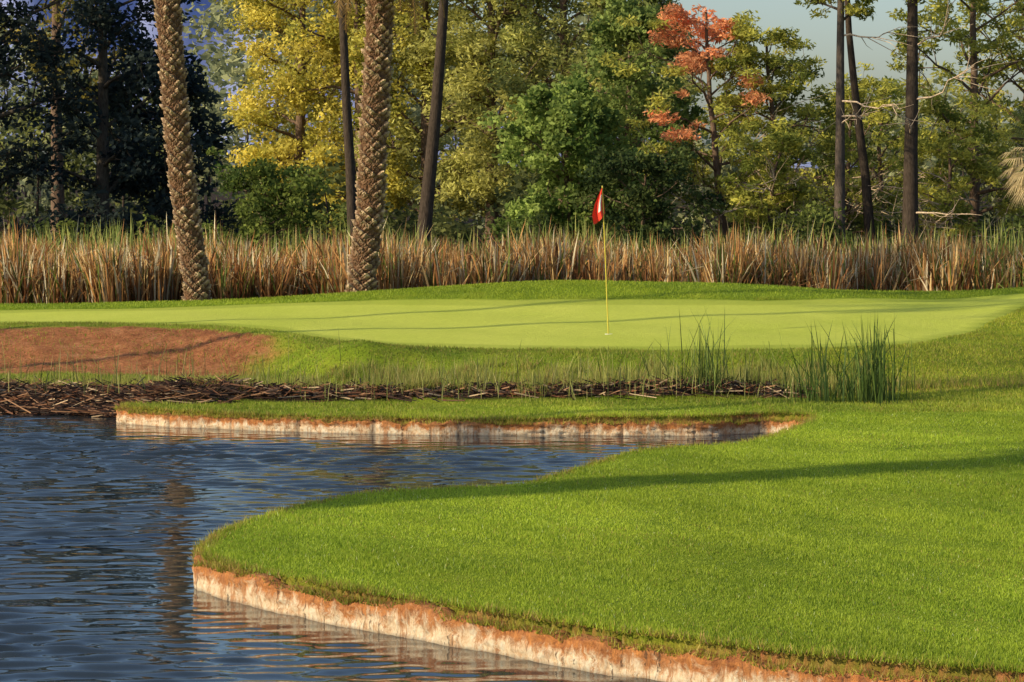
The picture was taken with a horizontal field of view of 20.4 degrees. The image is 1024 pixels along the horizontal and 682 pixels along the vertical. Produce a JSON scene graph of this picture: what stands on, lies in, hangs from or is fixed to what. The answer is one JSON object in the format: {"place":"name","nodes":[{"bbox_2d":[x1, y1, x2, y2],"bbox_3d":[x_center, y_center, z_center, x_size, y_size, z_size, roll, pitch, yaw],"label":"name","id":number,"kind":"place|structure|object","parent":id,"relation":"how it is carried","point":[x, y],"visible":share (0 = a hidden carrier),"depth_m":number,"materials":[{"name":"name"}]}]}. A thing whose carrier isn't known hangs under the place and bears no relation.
{"place":"outdoors","nodes":[
{"label":"outdoors","id":0,"kind":"place"},
{"bbox_2d":[0,412,773,681],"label":"pond water","id":1,"kind":"structure","parent":0,"point":[106,522],"depth_m":23.82,"materials":[{"name":"blue liquid"}]},
{"bbox_2d":[0,0,885,167],"bbox_3d":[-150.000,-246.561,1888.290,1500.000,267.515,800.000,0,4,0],"label":"mountain","id":2,"kind":"structure","parent":0,"point":[187,41],"depth_m":1697.86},
{"bbox_2d":[0,165,1023,681],"bbox_3d":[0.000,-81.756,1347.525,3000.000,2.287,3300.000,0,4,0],"label":"ground","id":3,"kind":"structure","parent":0,"point":[512,323],"depth_m":38.86,"materials":[{"name":"green plant"}]},
{"bbox_2d":[0,17,40,83],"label":"dark shade tree","id":4,"kind":"object","parent":3,"relation":"on","point":[13,50],"visible":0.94,"depth_m":70.99,"materials":[{"name":"green plant"}]},
{"bbox_2d":[0,0,111,244],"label":"dark shade tree","id":5,"kind":"object","parent":3,"relation":"on","point":[68,146],"visible":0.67,"depth_m":71.48,"materials":[{"name":"green plant"}]},
{"bbox_2d":[0,0,129,246],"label":"shade tree","id":6,"kind":"object","parent":3,"relation":"on","point":[55,12],"visible":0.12,"depth_m":78.71,"materials":[{"name":"green plant"}]},
{"bbox_2d":[0,0,200,243],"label":"dark shade tree","id":7,"kind":"object","parent":3,"relation":"on","point":[101,20],"visible":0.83,"depth_m":72.00,"materials":[{"name":"green plant"}]},
{"bbox_2d":[0,372,250,416],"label":"dead reed thatch","id":8,"kind":"object","parent":3,"relation":"on","point":[64,399],"visible":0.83,"depth_m":35.32,"materials":[{"name":"brown plant"}]},
{"bbox_2d":[84,33,241,242],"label":"dark shade tree","id":9,"kind":"object","parent":3,"relation":"on","point":[203,139],"visible":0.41,"depth_m":74.25,"materials":[{"name":"green plant"}]},
{"bbox_2d":[153,0,211,300],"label":"date palm","id":10,"kind":"object","parent":3,"relation":"on","point":[181,176],"visible":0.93,"depth_m":50.63,"materials":[{"name":"brown plant"}]},
{"bbox_2d":[0,331,441,388],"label":"bank weeds","id":11,"kind":"object","parent":3,"relation":"on","point":[60,374],"visible":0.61,"depth_m":36.66,"materials":[{"name":"green plant"}]},
{"bbox_2d":[202,146,331,258],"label":"bush","id":12,"kind":"object","parent":3,"relation":"on","point":[278,193],"visible":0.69,"depth_m":67.59,"materials":[{"name":"green plant"}]},
{"bbox_2d":[213,0,365,238],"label":"yellow green tree","id":13,"kind":"object","parent":3,"relation":"on","point":[297,142],"visible":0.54,"depth_m":91.01,"materials":[{"name":"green plant"}]},
{"bbox_2d":[246,0,433,220],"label":"yellow green tree","id":14,"kind":"object","parent":3,"relation":"on","point":[331,107],"visible":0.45,"depth_m":88.88,"materials":[{"name":"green plant"}]},
{"bbox_2d":[338,0,356,235],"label":"tall slim tree","id":15,"kind":"object","parent":3,"relation":"on","point":[351,188],"visible":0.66,"depth_m":65.74,"materials":[{"name":"brown plant"}]},
{"bbox_2d":[333,0,444,292],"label":"date palm","id":16,"kind":"object","parent":3,"relation":"on","point":[371,189],"visible":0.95,"depth_m":50.11,"materials":[{"name":"brown plant"}]},
{"bbox_2d":[349,0,513,222],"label":"pine tree","id":17,"kind":"object","parent":3,"relation":"on","point":[451,190],"visible":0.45,"depth_m":88.08,"materials":[{"name":"green plant"}]},
{"bbox_2d":[416,0,448,251],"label":"tall slim tree","id":18,"kind":"object","parent":3,"relation":"on","point":[428,186],"visible":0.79,"depth_m":65.73,"materials":[{"name":"brown plant"}]},
{"bbox_2d":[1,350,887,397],"bbox_3d":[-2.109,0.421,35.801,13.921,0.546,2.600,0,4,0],"label":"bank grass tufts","id":19,"kind":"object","parent":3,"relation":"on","point":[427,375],"visible":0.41,"depth_m":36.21,"materials":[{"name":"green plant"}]},
{"bbox_2d":[104,373,829,417],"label":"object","id":20,"kind":"object","parent":3,"relation":"on","point":[283,391],"visible":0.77,"depth_m":34.77,"materials":[{"name":"brown plant"}]},
{"bbox_2d":[393,0,587,248],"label":"pine tree","id":21,"kind":"object","parent":3,"relation":"on","point":[490,174],"visible":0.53,"depth_m":86.88,"materials":[{"name":"green plant"}]},
{"bbox_2d":[8,352,1004,404],"bbox_3d":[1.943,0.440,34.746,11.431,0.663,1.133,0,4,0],"label":"bank weeds","id":22,"kind":"object","parent":3,"relation":"on","point":[478,377],"visible":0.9,"depth_m":34.74,"materials":[{"name":"green plant"}]},
{"bbox_2d":[0,0,1023,230],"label":"distant trees","id":23,"kind":"object","parent":3,"relation":"on","point":[221,69],"visible":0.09,"depth_m":115.48,"materials":[{"name":"green plant"}]},
{"bbox_2d":[0,65,1023,253],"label":"woodland thicket","id":24,"kind":"object","parent":3,"relation":"on","point":[441,226],"visible":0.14,"depth_m":81.38,"materials":[{"name":"green plant"}]},
{"bbox_2d":[0,212,1023,304],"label":"cattail reeds","id":25,"kind":"object","parent":3,"relation":"on","point":[32,272],"visible":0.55,"depth_m":53.59,"materials":[{"name":"brown plant"}]},
{"bbox_2d":[0,212,1023,262],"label":"green cattails","id":26,"kind":"object","parent":3,"relation":"on","point":[49,236],"visible":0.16,"depth_m":60.16,"materials":[{"name":"green plant"}]},
{"bbox_2d":[26,197,1023,256],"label":"understory shrubs","id":27,"kind":"object","parent":3,"relation":"on","point":[818,217],"visible":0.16,"depth_m":68.88,"materials":[{"name":"green plant"}]},
{"bbox_2d":[469,0,654,209],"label":"pine tree","id":28,"kind":"object","parent":3,"relation":"on","point":[521,40],"visible":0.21,"depth_m":86.01,"materials":[{"name":"green plant"}]},
{"bbox_2d":[477,74,651,247],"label":"broadleaf tree","id":29,"kind":"object","parent":3,"relation":"on","point":[568,114],"visible":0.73,"depth_m":71.31,"materials":[{"name":"green plant"}]},
{"bbox_2d":[116,408,1017,681],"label":"concrete pond edging","id":30,"kind":"object","parent":3,"relation":"on","point":[423,622],"visible":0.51,"depth_m":18.86,"materials":[{"name":"beige concrete"}]},
{"bbox_2d":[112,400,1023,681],"bbox_3d":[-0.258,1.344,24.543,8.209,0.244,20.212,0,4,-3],"label":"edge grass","id":31,"kind":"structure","parent":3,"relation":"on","point":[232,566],"depth_m":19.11,"materials":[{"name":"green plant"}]},
{"bbox_2d":[592,186,608,333],"bbox_3d":[1.292,-1.109,40.710,0.294,2.225,0.108,0,4,0],"label":"golf flag","id":32,"kind":"object","parent":3,"relation":"on","point":[598,212],"visible":1,"depth_m":40.66,"materials":[{"name":"red fabric"}]},
{"bbox_2d":[199,398,1023,672],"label":"lawn grass","id":33,"kind":"structure","parent":3,"relation":"on","point":[904,559],"depth_m":21.52,"materials":[{"name":"green plant"}]},
{"bbox_2d":[550,0,706,221],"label":"pine tree","id":34,"kind":"object","parent":3,"relation":"on","point":[619,46],"visible":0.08,"depth_m":85.01,"materials":[{"name":"green plant"}]},
{"bbox_2d":[553,0,707,239],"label":"broadleaf tree","id":35,"kind":"object","parent":3,"relation":"on","point":[640,90],"visible":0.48,"depth_m":76.59,"materials":[{"name":"green plant"}]},
{"bbox_2d":[566,139,726,253],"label":"broadleaf tree","id":36,"kind":"object","parent":3,"relation":"on","point":[621,167],"visible":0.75,"depth_m":69.03,"materials":[{"name":"green plant"}]},
{"bbox_2d":[660,311,744,395],"bbox_3d":[2.408,0.108,35.022,1.142,1.204,1.466,1,4,20],"label":"bulrush clump","id":37,"kind":"object","parent":3,"relation":"on","point":[714,372],"visible":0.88,"depth_m":34.92,"materials":[{"name":"green plant"}]},
{"bbox_2d":[595,3,830,243],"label":"tree","id":38,"kind":"object","parent":3,"relation":"on","point":[692,61],"visible":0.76,"depth_m":73.27,"materials":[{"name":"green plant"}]},
{"bbox_2d":[488,339,947,399],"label":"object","id":39,"kind":"object","parent":3,"relation":"on","point":[723,373],"visible":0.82,"depth_m":34.94,"materials":[{"name":"green plant"}]},
{"bbox_2d":[701,116,832,245],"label":"pine tree","id":40,"kind":"object","parent":3,"relation":"on","point":[776,139],"visible":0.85,"depth_m":71.19,"materials":[{"name":"green plant"}]},
{"bbox_2d":[691,26,860,238],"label":"pine tree","id":41,"kind":"object","parent":3,"relation":"on","point":[776,65],"visible":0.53,"depth_m":74.31,"materials":[{"name":"green plant"}]},
{"bbox_2d":[769,316,910,403],"bbox_3d":[3.974,0.240,33.908,1.824,1.074,1.295,0,4,0],"label":"bulrush clump","id":42,"kind":"object","parent":3,"relation":"on","point":[814,393],"visible":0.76,"depth_m":33.96,"materials":[{"name":"green plant"}]},
{"bbox_2d":[762,77,947,246],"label":"pine tree","id":43,"kind":"object","parent":3,"relation":"on","point":[856,190],"visible":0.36,"depth_m":78.48,"materials":[{"name":"green plant"}]},
{"bbox_2d":[844,0,876,247],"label":"tall pine tree","id":44,"kind":"object","parent":3,"relation":"on","point":[868,216],"visible":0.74,"depth_m":71.75,"materials":[{"name":"brown plant"}]},
{"bbox_2d":[793,0,937,251],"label":"tall pine tree","id":45,"kind":"object","parent":3,"relation":"on","point":[856,10],"visible":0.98,"depth_m":69.68,"materials":[{"name":"brown plant"}]},
{"bbox_2d":[825,313,912,405],"bbox_3d":[4.323,0.170,33.914,1.015,1.210,1.825,1,4,21],"label":"bulrush clump","id":46,"kind":"object","parent":3,"relation":"on","point":[863,374],"visible":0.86,"depth_m":33.80,"materials":[{"name":"green plant"}]},
{"bbox_2d":[799,62,959,243],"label":"pine tree","id":47,"kind":"object","parent":3,"relation":"on","point":[878,167],"visible":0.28,"depth_m":81.51,"materials":[{"name":"green plant"}]},
{"bbox_2d":[868,93,1020,246],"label":"pine tree","id":48,"kind":"object","parent":3,"relation":"on","point":[989,175],"visible":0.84,"depth_m":71.50,"materials":[{"name":"green plant"}]},
{"bbox_2d":[880,0,1021,247],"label":"tall pine tree","id":49,"kind":"object","parent":3,"relation":"on","point":[910,212],"visible":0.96,"depth_m":69.70,"materials":[{"name":"brown plant"}]},
{"bbox_2d":[886,0,1023,252],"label":"pine tree","id":50,"kind":"object","parent":3,"relation":"on","point":[971,100],"visible":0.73,"depth_m":73.37,"materials":[{"name":"green plant"}]},
{"bbox_2d":[931,0,1023,237],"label":"pine tree","id":51,"kind":"object","parent":3,"relation":"on","point":[1000,73],"visible":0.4,"depth_m":77.27,"materials":[{"name":"green plant"}]},
{"bbox_2d":[998,104,1023,210],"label":"fan palm","id":52,"kind":"object","parent":3,"relation":"on","point":[1020,165],"visible":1,"depth_m":68.84,"materials":[{"name":"beige plant"}]},
{"bbox_2d":[0,321,1023,418],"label":"rough grass","id":53,"kind":"structure","parent":0,"point":[805,401],"depth_m":36.40,"materials":[{"name":"green plant"}]},
{"bbox_2d":[0,279,1023,309],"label":"fringe grass","id":54,"kind":"structure","parent":0,"point":[7,306],"depth_m":48.31,"materials":[{"name":"green plant"}]},
{"bbox_2d":[42,0,1023,165],"label":"sky","id":55,"kind":"structure","parent":0,"point":[822,31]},
{"bbox_2d":[755,297,1023,413],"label":"slope grass","id":56,"kind":"structure","parent":0,"point":[1011,337],"depth_m":37.24,"materials":[{"name":"green plant"}]}
]}

